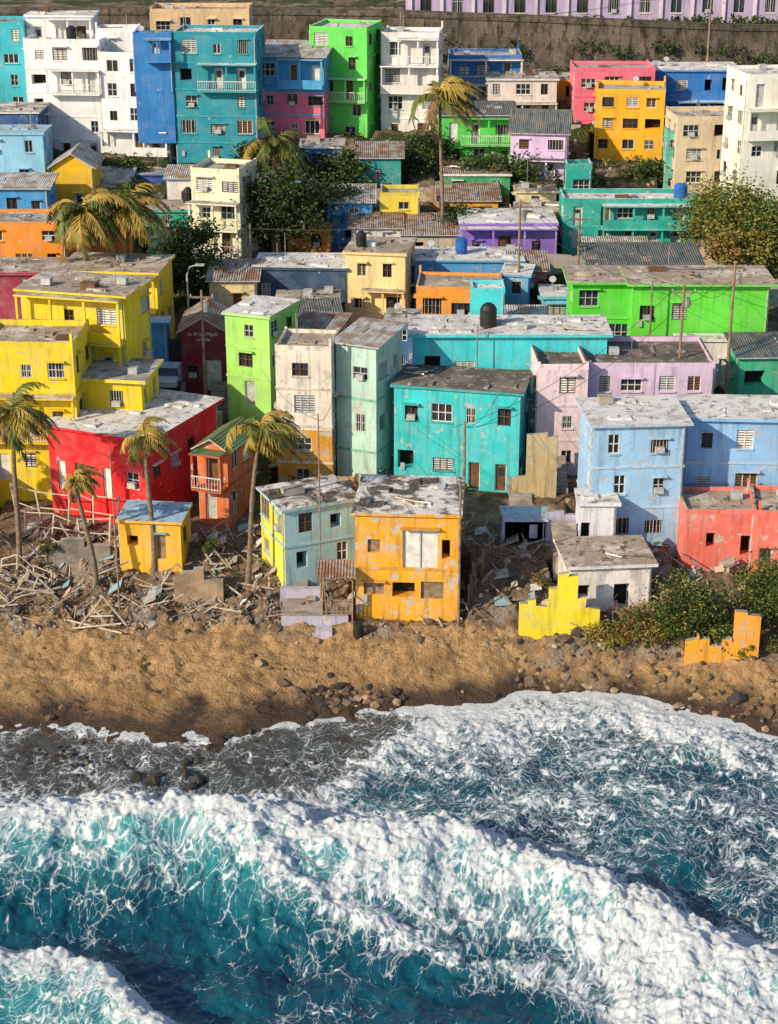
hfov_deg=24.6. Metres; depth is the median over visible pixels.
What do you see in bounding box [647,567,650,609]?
trim and balconies
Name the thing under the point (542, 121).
roof
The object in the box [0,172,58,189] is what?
roof
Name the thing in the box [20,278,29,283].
windows and doors
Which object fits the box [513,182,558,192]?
roof
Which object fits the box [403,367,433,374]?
rooftop fittings
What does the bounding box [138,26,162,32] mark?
rooftop fittings
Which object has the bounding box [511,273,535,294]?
trim and balconies
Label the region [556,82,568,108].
walls
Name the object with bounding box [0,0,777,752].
hillside ground
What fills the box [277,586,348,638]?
concrete platform
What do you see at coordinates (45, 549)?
shrub
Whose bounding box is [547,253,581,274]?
retaining wall
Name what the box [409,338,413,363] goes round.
trim and balconies
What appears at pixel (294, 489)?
rooftop fittings
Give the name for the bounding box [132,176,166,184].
walls
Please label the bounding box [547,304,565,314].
windows and doors
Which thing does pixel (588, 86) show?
trim and balconies
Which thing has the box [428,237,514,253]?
rooftop fittings
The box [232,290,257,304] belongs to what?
windows and doors
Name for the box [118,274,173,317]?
trim and balconies
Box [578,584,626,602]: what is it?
windows and doors
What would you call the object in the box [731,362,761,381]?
windows and doors
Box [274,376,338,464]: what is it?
trim and balconies
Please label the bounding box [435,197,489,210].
trim and balconies
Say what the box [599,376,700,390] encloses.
windows and doors
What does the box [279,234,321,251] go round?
windows and doors
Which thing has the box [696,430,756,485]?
windows and doors
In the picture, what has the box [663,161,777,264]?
leafy tree
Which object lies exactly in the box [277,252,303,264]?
rooftop fittings
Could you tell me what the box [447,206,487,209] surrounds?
windows and doors
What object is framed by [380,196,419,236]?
walls
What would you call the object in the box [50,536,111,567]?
rubble masonry wall
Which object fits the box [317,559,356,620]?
timber lookout hut
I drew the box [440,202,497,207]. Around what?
walls
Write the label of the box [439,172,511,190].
trim and balconies
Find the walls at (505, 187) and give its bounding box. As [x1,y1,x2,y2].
[444,176,509,207]
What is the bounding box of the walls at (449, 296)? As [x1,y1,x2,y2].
[416,289,469,314]
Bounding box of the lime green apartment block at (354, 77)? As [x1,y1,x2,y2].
[309,18,381,137]
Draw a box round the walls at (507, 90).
[485,81,556,108]
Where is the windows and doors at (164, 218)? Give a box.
[162,216,193,252]
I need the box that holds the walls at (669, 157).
[661,132,673,187]
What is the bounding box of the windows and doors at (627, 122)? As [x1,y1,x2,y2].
[597,97,659,162]
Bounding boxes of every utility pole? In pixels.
[109,450,120,611]
[189,290,213,394]
[249,223,251,257]
[318,414,321,598]
[457,483,461,623]
[461,421,465,534]
[476,324,477,367]
[509,200,530,271]
[569,213,590,264]
[649,281,652,335]
[671,285,696,358]
[706,0,711,61]
[722,261,747,393]
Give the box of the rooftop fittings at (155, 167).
[147,150,160,171]
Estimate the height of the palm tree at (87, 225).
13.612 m
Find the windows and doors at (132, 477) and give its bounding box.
[58,435,193,496]
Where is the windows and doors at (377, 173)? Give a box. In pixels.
[374,169,381,178]
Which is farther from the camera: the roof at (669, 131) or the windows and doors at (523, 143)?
the windows and doors at (523, 143)
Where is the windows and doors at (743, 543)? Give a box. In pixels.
[706,533,748,549]
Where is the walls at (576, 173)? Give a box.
[563,165,591,187]
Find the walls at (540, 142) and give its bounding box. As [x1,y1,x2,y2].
[511,134,568,181]
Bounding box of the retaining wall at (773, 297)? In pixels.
[769,279,777,305]
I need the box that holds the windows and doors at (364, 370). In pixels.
[353,353,396,484]
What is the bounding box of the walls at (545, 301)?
[539,299,566,314]
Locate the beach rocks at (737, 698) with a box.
[8,595,777,731]
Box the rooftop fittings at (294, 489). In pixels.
[281,475,336,496]
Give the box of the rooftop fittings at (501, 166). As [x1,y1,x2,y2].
[446,164,507,170]
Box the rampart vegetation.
[443,11,777,72]
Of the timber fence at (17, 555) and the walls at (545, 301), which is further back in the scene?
the walls at (545, 301)
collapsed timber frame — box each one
[13,569,61,598]
[22,520,69,557]
[67,595,128,633]
[161,564,182,589]
[203,549,229,569]
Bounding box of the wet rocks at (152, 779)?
[26,696,365,789]
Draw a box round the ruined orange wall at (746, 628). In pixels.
[684,609,760,664]
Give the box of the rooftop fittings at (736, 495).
[709,485,742,504]
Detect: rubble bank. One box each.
[0,542,285,638]
[286,525,777,664]
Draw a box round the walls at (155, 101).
[133,38,175,142]
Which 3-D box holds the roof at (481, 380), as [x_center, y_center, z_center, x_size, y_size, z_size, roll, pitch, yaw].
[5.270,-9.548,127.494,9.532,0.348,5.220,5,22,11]
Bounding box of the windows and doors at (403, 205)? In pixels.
[399,202,408,208]
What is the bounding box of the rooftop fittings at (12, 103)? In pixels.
[2,101,25,107]
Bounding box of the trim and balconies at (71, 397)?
[0,328,91,452]
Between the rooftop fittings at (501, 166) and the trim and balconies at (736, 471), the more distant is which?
the rooftop fittings at (501, 166)
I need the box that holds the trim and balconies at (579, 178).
[565,170,593,187]
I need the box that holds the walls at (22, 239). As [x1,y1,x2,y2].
[0,225,76,256]
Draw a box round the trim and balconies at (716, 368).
[598,365,718,393]
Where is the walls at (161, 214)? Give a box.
[147,212,193,255]
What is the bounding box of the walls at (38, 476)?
[0,327,90,507]
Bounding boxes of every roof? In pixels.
[0,16,25,25]
[0,102,49,113]
[0,124,52,134]
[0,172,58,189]
[0,209,73,224]
[0,257,68,275]
[0,319,88,347]
[13,269,154,298]
[40,389,223,441]
[56,252,174,274]
[80,358,163,384]
[133,29,172,37]
[134,168,165,175]
[147,199,191,211]
[150,2,251,11]
[190,150,255,174]
[190,416,248,453]
[205,258,262,281]
[221,295,300,319]
[251,252,347,270]
[256,474,356,513]
[257,173,301,181]
[263,39,332,57]
[269,213,333,226]
[275,286,342,302]
[275,326,339,351]
[299,138,345,148]
[320,475,356,490]
[324,183,376,202]
[331,317,408,348]
[342,236,416,256]
[351,474,464,517]
[355,141,404,158]
[380,184,419,195]
[383,307,421,322]
[390,364,532,395]
[408,315,612,337]
[412,246,525,262]
[416,265,501,289]
[435,181,501,201]
[436,101,516,115]
[443,166,511,175]
[448,43,521,57]
[457,208,558,225]
[470,279,504,291]
[484,71,559,80]
[499,262,535,277]
[505,250,550,271]
[507,108,572,134]
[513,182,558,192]
[513,201,558,211]
[531,345,588,369]
[538,284,566,298]
[553,535,657,569]
[558,75,569,81]
[559,183,693,202]
[562,265,627,284]
[564,158,591,168]
[570,60,655,71]
[575,395,693,427]
[580,236,648,241]
[580,242,705,264]
[584,335,715,366]
[596,76,665,93]
[619,265,777,286]
[650,62,735,71]
[664,126,674,134]
[666,105,724,120]
[677,394,777,422]
[680,478,761,513]
[723,331,777,358]
[750,483,777,515]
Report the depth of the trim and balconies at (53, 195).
160.99 m
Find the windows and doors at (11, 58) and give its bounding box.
[4,28,25,101]
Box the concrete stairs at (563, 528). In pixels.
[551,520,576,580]
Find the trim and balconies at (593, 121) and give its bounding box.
[592,88,665,160]
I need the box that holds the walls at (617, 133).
[593,92,664,162]
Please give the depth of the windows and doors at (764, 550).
117.77 m
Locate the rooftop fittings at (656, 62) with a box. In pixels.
[653,57,668,65]
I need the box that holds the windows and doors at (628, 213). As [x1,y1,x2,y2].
[559,206,684,247]
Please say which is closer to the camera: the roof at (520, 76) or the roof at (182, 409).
the roof at (182, 409)
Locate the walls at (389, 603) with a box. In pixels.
[355,516,458,622]
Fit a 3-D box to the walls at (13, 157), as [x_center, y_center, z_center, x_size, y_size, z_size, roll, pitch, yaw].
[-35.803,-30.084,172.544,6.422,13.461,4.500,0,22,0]
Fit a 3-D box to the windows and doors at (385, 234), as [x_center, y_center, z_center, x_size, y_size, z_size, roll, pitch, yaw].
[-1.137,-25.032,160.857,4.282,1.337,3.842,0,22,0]
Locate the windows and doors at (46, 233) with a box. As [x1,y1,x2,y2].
[0,229,74,256]
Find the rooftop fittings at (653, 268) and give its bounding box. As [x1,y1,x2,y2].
[647,244,706,277]
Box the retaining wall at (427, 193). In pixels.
[377,185,451,210]
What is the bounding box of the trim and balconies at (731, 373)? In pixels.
[728,357,734,380]
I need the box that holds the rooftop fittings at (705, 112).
[696,102,710,115]
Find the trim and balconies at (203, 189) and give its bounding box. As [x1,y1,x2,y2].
[187,166,259,257]
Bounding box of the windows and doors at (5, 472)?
[0,343,88,479]
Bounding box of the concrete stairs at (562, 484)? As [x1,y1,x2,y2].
[556,455,567,493]
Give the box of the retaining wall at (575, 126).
[571,124,580,128]
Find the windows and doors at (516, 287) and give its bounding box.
[512,281,520,293]
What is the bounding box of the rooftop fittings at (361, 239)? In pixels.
[356,230,375,247]
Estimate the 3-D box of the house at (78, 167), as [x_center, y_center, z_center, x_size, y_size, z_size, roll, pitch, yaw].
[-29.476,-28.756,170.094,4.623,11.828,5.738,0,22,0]
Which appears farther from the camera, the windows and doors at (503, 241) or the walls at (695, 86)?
the walls at (695, 86)
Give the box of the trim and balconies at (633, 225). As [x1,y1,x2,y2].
[557,204,693,241]
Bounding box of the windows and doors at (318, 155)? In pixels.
[312,154,327,159]
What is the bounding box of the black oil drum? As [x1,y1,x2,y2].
[353,621,363,639]
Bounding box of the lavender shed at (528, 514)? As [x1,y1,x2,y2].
[499,506,548,541]
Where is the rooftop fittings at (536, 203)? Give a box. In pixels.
[530,198,558,205]
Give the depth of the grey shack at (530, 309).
140.00 m
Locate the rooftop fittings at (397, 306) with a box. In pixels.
[390,286,414,317]
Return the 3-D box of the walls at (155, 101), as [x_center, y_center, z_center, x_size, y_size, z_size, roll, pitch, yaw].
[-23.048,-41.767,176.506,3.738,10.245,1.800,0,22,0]
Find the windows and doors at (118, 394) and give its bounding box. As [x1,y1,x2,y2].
[83,377,154,405]
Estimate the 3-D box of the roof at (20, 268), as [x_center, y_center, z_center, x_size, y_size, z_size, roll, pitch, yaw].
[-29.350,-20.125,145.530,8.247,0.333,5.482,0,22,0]
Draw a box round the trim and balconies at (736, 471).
[683,426,777,485]
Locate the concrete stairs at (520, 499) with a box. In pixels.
[508,476,531,505]
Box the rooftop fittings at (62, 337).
[44,334,68,341]
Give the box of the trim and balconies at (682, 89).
[659,77,724,105]
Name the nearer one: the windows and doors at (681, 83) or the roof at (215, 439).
the roof at (215, 439)
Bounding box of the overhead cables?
[53,0,762,489]
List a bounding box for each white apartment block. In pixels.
[22,21,107,153]
[24,7,99,38]
[95,18,139,50]
[98,48,176,163]
[378,16,445,138]
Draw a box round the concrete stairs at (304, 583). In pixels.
[282,580,307,604]
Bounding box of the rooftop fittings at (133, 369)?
[115,356,138,374]
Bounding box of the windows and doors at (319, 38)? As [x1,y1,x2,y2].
[314,29,378,137]
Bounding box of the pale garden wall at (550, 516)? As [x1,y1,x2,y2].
[501,509,575,541]
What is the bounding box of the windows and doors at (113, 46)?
[109,38,117,50]
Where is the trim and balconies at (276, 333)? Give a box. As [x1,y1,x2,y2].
[225,312,294,415]
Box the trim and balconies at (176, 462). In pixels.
[47,405,217,500]
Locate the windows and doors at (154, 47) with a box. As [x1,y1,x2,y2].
[152,41,160,52]
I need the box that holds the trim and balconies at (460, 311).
[413,277,502,314]
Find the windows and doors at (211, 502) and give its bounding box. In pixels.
[206,446,248,517]
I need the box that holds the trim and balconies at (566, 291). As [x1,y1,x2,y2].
[564,285,629,335]
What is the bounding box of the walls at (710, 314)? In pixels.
[629,287,769,335]
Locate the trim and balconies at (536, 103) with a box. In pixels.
[483,81,558,108]
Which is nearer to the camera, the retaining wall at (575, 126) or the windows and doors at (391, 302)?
the windows and doors at (391, 302)
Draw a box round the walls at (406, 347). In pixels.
[402,325,411,363]
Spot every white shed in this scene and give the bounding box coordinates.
[100,166,136,201]
[163,164,194,199]
[347,208,404,238]
[574,488,620,535]
[673,333,727,389]
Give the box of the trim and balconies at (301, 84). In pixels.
[264,58,333,134]
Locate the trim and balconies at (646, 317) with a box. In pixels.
[638,287,768,331]
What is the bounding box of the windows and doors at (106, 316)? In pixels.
[64,297,147,359]
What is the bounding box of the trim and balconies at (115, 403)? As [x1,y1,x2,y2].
[83,391,121,406]
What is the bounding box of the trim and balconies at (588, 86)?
[568,72,620,123]
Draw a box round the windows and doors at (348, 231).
[345,208,358,235]
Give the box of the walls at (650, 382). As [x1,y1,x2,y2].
[587,367,714,397]
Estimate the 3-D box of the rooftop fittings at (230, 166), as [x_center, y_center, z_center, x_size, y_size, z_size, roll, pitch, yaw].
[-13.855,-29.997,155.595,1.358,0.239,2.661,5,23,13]
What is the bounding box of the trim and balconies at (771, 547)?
[748,515,774,572]
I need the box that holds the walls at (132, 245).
[76,230,135,252]
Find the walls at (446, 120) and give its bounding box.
[437,116,509,163]
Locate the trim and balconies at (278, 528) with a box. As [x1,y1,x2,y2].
[260,495,354,585]
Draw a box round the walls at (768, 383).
[725,345,777,394]
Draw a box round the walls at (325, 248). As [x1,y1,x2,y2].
[272,227,331,252]
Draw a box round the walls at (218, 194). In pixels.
[191,165,257,276]
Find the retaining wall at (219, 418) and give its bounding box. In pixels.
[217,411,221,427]
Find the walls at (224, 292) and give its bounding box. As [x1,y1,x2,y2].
[210,282,257,306]
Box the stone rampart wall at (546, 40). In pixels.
[0,7,777,71]
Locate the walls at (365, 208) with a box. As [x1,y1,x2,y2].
[328,203,372,250]
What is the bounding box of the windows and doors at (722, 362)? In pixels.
[718,359,725,382]
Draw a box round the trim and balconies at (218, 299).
[209,282,254,301]
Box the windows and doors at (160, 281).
[159,279,171,315]
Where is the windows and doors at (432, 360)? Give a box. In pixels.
[424,356,530,369]
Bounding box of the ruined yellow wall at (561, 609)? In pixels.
[518,571,599,639]
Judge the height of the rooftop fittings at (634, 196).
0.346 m
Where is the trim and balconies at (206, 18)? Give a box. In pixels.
[149,13,253,29]
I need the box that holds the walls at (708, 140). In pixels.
[665,112,722,193]
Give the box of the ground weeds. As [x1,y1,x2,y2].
[0,531,751,625]
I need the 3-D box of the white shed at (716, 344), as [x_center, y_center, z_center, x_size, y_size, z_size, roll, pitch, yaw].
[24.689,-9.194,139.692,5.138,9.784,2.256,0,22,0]
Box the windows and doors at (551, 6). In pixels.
[420,0,776,12]
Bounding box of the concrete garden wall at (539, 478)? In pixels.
[512,432,557,497]
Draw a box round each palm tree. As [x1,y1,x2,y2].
[0,382,61,567]
[45,188,132,265]
[62,465,105,590]
[103,182,173,256]
[120,416,177,573]
[223,409,313,587]
[242,117,313,178]
[407,75,487,220]
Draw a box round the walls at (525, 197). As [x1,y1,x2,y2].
[514,193,555,201]
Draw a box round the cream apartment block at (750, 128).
[719,64,777,221]
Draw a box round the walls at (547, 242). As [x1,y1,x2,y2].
[459,226,554,253]
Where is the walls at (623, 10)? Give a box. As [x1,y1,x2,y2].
[406,0,777,22]
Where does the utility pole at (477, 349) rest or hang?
on the hillside ground
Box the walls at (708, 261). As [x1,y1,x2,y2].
[695,225,739,264]
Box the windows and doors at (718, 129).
[668,120,722,182]
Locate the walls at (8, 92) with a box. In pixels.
[0,24,27,101]
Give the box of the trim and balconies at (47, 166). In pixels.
[0,139,51,168]
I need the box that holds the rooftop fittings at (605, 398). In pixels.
[597,393,613,403]
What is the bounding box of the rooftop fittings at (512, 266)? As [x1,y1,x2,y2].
[505,252,520,269]
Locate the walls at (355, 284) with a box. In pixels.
[345,247,412,326]
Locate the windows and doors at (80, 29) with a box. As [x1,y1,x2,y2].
[34,26,85,37]
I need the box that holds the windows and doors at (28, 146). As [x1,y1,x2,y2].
[0,132,50,171]
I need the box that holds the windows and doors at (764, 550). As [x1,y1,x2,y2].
[758,548,771,571]
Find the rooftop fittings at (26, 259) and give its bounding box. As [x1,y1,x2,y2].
[3,257,38,262]
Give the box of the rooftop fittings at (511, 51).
[464,49,515,54]
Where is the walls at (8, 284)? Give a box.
[0,275,33,318]
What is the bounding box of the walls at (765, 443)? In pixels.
[684,421,777,485]
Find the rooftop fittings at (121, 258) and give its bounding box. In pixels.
[94,254,125,262]
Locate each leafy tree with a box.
[105,151,151,171]
[144,208,250,303]
[172,254,192,299]
[180,255,227,304]
[223,140,352,251]
[228,133,305,172]
[258,138,327,183]
[273,163,373,223]
[311,145,376,187]
[387,135,447,183]
[396,125,468,161]
[432,200,492,228]
[439,143,553,202]
[511,165,563,203]
[578,158,614,187]
[614,156,670,186]
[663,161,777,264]
[714,189,777,278]
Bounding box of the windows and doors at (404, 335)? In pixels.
[402,330,406,363]
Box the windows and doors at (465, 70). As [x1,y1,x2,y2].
[459,64,510,99]
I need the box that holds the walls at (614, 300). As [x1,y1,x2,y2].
[566,285,631,335]
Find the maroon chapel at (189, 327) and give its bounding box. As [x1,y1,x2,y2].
[176,298,228,395]
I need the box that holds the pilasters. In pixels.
[409,0,775,22]
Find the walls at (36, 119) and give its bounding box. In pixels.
[0,107,47,124]
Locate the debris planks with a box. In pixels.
[0,513,776,626]
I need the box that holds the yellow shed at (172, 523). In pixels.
[115,500,192,573]
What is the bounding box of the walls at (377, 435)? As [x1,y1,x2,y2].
[336,332,401,475]
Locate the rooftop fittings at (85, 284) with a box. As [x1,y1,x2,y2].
[40,259,128,288]
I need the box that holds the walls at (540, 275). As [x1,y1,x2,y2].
[531,272,545,304]
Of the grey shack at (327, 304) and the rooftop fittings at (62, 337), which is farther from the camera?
the grey shack at (327, 304)
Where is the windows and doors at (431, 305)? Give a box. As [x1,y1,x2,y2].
[423,298,469,314]
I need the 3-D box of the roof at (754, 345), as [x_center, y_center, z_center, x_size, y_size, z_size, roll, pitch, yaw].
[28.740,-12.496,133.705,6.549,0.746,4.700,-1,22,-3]
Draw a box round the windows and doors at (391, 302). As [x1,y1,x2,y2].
[354,253,411,308]
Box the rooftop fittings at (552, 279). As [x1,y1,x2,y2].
[549,276,555,285]
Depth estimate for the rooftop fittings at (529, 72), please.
187.49 m
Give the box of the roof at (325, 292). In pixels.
[275,286,342,302]
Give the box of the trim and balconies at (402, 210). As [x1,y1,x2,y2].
[379,197,417,213]
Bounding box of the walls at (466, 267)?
[414,262,503,308]
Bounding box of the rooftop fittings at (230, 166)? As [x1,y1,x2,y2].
[221,163,238,168]
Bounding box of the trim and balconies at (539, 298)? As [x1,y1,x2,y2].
[537,296,565,304]
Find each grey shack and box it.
[296,309,351,332]
[297,297,342,317]
[400,212,459,245]
[504,305,548,314]
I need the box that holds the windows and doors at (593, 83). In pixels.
[570,73,650,111]
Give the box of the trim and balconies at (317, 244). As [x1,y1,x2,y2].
[270,228,332,252]
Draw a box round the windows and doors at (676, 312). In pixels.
[639,303,686,319]
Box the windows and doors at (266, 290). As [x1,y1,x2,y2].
[262,283,270,295]
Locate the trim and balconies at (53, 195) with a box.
[4,191,54,207]
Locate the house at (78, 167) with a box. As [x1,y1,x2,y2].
[47,142,104,209]
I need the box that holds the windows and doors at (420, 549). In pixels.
[364,530,449,597]
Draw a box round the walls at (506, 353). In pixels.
[414,338,606,407]
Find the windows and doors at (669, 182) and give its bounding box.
[663,140,673,185]
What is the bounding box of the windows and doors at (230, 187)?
[196,177,255,257]
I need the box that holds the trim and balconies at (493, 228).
[457,226,557,253]
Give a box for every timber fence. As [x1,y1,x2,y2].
[0,553,52,583]
[9,482,119,531]
[24,511,110,542]
[478,544,519,562]
[569,622,586,638]
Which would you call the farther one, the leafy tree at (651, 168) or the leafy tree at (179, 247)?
the leafy tree at (651, 168)
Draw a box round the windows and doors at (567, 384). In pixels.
[530,363,575,462]
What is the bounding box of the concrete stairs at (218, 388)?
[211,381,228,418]
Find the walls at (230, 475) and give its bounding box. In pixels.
[198,441,254,527]
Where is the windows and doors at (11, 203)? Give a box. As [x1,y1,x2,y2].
[6,198,51,208]
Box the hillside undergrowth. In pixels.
[53,73,777,489]
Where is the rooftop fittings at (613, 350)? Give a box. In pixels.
[609,335,632,354]
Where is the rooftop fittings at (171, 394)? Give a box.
[166,390,178,399]
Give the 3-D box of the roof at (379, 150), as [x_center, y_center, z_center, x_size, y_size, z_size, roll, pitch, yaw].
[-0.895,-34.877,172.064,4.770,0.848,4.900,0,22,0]
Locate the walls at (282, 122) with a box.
[263,54,329,141]
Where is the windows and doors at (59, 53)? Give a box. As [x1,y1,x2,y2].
[34,47,98,151]
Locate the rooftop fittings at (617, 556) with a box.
[605,552,641,557]
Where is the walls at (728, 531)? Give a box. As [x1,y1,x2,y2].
[676,502,752,571]
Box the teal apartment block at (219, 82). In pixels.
[172,14,265,163]
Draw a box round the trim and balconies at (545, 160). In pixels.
[510,134,570,181]
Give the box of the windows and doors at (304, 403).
[291,363,334,479]
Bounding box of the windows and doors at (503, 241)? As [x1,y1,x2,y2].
[472,236,540,249]
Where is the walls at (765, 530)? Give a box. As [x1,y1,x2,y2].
[749,504,777,573]
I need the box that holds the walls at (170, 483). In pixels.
[47,406,215,523]
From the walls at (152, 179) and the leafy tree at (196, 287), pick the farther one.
the walls at (152, 179)
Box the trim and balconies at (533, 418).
[529,367,578,464]
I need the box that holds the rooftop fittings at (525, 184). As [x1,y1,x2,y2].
[519,161,544,187]
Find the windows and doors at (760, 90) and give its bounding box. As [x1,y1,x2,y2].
[723,79,777,206]
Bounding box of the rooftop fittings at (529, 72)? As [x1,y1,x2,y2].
[525,69,546,74]
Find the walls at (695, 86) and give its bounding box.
[655,72,726,105]
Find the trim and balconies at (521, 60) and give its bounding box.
[448,58,524,85]
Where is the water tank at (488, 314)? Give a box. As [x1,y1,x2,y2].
[480,302,496,327]
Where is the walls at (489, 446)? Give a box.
[394,385,528,492]
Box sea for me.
[0,690,777,1023]
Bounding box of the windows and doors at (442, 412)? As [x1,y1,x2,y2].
[400,400,526,490]
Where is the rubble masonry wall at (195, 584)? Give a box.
[174,566,223,605]
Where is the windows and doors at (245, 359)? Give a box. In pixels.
[239,316,290,405]
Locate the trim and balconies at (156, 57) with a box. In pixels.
[131,38,172,91]
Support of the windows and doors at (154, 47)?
attached to the walls at (155, 101)
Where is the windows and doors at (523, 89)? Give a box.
[487,84,548,108]
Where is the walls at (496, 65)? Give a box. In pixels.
[448,53,519,100]
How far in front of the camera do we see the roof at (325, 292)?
143.89 m
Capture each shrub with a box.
[33,537,58,566]
[188,536,223,558]
[312,287,346,308]
[530,278,551,302]
[530,570,553,589]
[578,615,634,652]
[610,597,678,653]
[640,556,749,653]
[701,614,733,652]
[703,225,777,266]
[718,543,777,634]
[730,632,777,660]
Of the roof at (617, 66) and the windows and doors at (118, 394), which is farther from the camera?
the roof at (617, 66)
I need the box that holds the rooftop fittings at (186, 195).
[182,187,191,204]
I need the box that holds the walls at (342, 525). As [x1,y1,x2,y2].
[260,493,355,591]
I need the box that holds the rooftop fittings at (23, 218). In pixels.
[8,212,43,220]
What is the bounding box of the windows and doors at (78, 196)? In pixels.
[74,177,100,209]
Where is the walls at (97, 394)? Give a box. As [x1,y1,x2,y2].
[82,370,158,410]
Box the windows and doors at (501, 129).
[447,122,507,160]
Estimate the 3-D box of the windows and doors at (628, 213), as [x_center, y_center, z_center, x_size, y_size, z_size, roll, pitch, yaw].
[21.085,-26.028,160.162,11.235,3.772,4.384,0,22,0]
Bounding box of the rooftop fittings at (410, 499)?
[395,495,430,503]
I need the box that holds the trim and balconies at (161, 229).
[150,217,184,247]
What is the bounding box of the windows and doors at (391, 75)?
[385,42,441,130]
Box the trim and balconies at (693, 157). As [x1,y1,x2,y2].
[664,116,718,183]
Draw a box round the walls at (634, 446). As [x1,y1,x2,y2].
[577,411,686,557]
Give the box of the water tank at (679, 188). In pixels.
[674,183,687,197]
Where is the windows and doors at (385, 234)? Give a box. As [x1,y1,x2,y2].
[365,232,391,236]
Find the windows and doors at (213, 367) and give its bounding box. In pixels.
[188,360,221,390]
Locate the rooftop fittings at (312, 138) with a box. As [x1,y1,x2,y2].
[307,135,319,141]
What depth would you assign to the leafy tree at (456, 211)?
159.63 m
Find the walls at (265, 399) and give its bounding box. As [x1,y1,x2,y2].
[225,305,297,421]
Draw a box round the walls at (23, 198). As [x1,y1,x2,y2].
[0,182,56,208]
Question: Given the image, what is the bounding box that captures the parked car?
[158,361,182,388]
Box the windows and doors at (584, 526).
[577,521,588,535]
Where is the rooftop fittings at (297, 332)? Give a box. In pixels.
[296,322,297,341]
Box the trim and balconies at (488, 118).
[436,116,509,150]
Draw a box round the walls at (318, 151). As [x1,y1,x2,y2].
[300,149,342,184]
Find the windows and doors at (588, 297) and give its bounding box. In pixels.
[571,290,627,335]
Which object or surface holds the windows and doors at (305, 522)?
attached to the walls at (342, 525)
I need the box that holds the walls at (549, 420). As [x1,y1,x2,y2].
[529,352,587,476]
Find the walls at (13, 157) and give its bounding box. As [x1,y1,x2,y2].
[0,128,52,171]
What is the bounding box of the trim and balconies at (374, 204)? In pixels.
[334,203,376,225]
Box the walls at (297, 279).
[257,270,344,311]
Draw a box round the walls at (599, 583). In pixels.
[556,551,651,611]
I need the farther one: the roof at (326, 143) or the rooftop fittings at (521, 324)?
the roof at (326, 143)
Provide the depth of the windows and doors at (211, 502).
122.22 m
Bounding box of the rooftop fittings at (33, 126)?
[18,114,36,128]
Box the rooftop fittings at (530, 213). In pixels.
[523,210,539,217]
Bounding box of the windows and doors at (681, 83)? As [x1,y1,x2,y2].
[660,78,725,90]
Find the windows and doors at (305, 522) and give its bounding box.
[262,495,346,561]
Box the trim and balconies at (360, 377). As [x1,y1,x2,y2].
[335,354,393,474]
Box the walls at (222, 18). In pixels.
[150,8,252,29]
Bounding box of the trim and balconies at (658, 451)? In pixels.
[576,426,684,556]
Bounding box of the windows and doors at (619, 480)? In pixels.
[584,423,667,533]
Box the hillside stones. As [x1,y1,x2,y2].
[19,99,770,535]
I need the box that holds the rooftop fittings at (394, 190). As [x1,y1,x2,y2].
[389,187,399,191]
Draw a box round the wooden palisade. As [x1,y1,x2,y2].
[468,536,493,606]
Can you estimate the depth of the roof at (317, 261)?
148.59 m
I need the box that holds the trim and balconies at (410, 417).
[392,380,533,475]
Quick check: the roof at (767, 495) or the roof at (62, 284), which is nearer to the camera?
the roof at (767, 495)
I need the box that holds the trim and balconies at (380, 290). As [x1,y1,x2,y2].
[342,244,415,318]
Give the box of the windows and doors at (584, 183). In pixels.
[573,179,588,187]
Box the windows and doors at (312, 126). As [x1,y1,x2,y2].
[263,62,325,133]
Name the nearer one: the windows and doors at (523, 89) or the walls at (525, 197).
the walls at (525, 197)
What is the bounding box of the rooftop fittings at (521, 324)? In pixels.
[517,321,586,329]
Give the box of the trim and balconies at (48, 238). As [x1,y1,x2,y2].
[0,229,74,255]
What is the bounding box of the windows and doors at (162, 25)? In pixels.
[156,17,241,29]
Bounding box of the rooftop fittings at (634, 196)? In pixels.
[615,194,664,197]
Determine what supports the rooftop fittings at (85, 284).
on the roof at (62, 284)
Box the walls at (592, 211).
[558,193,691,255]
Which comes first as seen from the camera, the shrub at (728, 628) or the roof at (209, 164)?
the shrub at (728, 628)
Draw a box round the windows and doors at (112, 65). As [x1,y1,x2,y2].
[107,59,171,162]
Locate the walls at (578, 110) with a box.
[568,65,654,123]
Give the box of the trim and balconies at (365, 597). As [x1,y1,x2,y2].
[354,521,463,601]
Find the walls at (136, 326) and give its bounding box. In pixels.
[21,285,150,361]
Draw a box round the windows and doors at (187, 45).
[181,39,262,157]
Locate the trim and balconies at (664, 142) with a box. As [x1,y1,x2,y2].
[662,136,673,187]
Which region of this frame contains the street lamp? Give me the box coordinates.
[186,263,203,308]
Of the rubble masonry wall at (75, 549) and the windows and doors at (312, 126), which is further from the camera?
the windows and doors at (312, 126)
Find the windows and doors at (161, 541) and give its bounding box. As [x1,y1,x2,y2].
[130,526,185,557]
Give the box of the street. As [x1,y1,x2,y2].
[158,339,185,391]
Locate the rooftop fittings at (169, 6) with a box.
[165,4,202,8]
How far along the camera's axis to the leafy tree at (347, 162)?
170.11 m
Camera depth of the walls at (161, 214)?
159.36 m
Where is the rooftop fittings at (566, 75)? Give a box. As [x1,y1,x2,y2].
[561,72,569,77]
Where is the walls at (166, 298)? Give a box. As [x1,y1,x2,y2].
[149,261,174,338]
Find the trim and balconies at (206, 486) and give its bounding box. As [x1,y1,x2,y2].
[188,446,252,507]
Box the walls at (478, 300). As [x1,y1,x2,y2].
[470,284,504,314]
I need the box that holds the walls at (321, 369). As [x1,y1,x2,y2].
[275,344,336,482]
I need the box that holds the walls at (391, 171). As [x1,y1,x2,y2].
[358,159,400,188]
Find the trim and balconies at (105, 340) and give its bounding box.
[13,284,152,366]
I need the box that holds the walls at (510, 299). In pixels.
[503,277,531,304]
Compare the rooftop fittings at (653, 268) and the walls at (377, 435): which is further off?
the rooftop fittings at (653, 268)
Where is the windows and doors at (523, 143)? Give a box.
[519,139,562,179]

